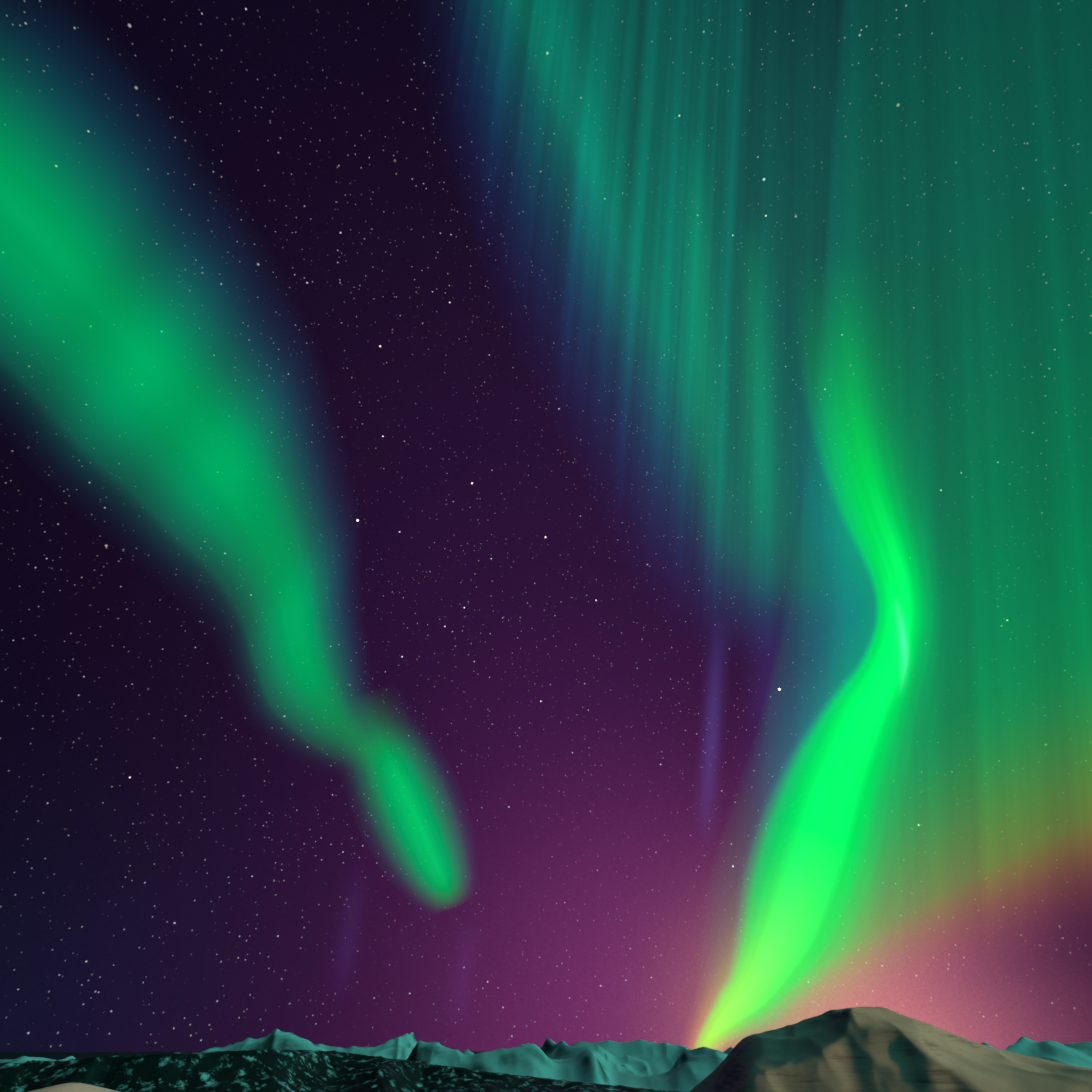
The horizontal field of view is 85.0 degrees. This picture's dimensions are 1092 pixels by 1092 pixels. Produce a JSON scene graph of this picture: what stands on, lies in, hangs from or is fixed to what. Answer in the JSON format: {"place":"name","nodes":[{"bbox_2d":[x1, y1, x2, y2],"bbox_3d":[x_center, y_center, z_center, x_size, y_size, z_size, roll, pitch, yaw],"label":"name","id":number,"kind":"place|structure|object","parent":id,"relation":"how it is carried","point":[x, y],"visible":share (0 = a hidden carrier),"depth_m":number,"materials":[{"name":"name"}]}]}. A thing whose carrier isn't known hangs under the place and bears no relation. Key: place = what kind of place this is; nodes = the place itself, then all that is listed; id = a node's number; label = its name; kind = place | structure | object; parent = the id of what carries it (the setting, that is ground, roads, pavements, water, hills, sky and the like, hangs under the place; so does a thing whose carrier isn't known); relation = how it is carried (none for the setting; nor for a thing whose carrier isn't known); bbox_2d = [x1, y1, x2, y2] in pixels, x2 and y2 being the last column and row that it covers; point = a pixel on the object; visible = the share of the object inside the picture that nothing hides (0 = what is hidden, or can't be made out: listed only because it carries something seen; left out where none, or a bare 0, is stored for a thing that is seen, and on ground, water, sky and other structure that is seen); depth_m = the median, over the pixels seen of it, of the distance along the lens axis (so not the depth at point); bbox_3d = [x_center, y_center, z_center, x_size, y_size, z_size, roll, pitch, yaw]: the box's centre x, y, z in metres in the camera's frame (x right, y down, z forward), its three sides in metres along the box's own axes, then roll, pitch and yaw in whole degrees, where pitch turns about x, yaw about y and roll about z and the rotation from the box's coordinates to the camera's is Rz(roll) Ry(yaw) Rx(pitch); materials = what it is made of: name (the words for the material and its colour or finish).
{"place":"outdoors","nodes":[
{"label":"outdoors","id":0,"kind":"place"},
{"bbox_2d":[0,143,326,703],"bbox_3d":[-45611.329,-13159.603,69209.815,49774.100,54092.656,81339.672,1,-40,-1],"label":"aurora","id":1,"kind":"object","parent":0,"point":[53,269],"visible":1,"depth_m":75857.64},
{"bbox_2d":[0,1052,480,1059],"bbox_3d":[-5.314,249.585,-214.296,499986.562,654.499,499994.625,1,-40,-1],"label":"ground snow","id":2,"kind":"structure","parent":0,"point":[49,1055],"depth_m":89558.16,"materials":[{"name":"white snow"}]},
{"bbox_2d":[29,1083,118,1091],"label":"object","id":3,"kind":"structure","parent":2,"relation":"on","point":[74,1087],"depth_m":24.47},
{"bbox_2d":[0,1049,688,1091],"bbox_3d":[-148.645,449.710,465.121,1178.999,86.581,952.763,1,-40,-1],"label":"ground","id":4,"kind":"structure","parent":0,"point":[282,1070],"depth_m":462.24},
{"bbox_2d":[0,1029,732,1091],"bbox_3d":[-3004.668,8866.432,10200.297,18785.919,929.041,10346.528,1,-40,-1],"label":"mountain range","id":5,"kind":"structure","parent":0,"point":[645,1064],"depth_m":10016.88,"materials":[{"name":"snow"}]},
{"bbox_2d":[375,744,453,893],"bbox_3d":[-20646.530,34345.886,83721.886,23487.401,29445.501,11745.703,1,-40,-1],"label":"aurora","id":6,"kind":"object","parent":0,"point":[412,815],"visible":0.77,"depth_m":83763.65},
{"bbox_2d":[0,0,1091,1051],"label":"sky","id":7,"kind":"structure","parent":0,"point":[558,346],"materials":[{"name":"purple"}]},
{"bbox_2d":[702,449,919,1046],"bbox_3d":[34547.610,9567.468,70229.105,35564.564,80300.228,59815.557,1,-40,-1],"label":"aurora","id":8,"kind":"object","parent":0,"point":[809,861],"visible":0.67,"depth_m":76191.09},
{"bbox_2d":[689,1007,1091,1091],"bbox_3d":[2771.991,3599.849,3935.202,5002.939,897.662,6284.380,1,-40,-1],"label":"mountain","id":9,"kind":"structure","parent":0,"point":[867,1049],"depth_m":3615.78,"materials":[{"name":"rock"}]},
{"bbox_2d":[982,1036,1091,1067],"bbox_3d":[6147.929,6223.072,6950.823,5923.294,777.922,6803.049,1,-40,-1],"label":"ridge","id":10,"kind":"structure","parent":0,"point":[1077,1054],"depth_m":6809.74,"materials":[{"name":"snow"}]}
]}

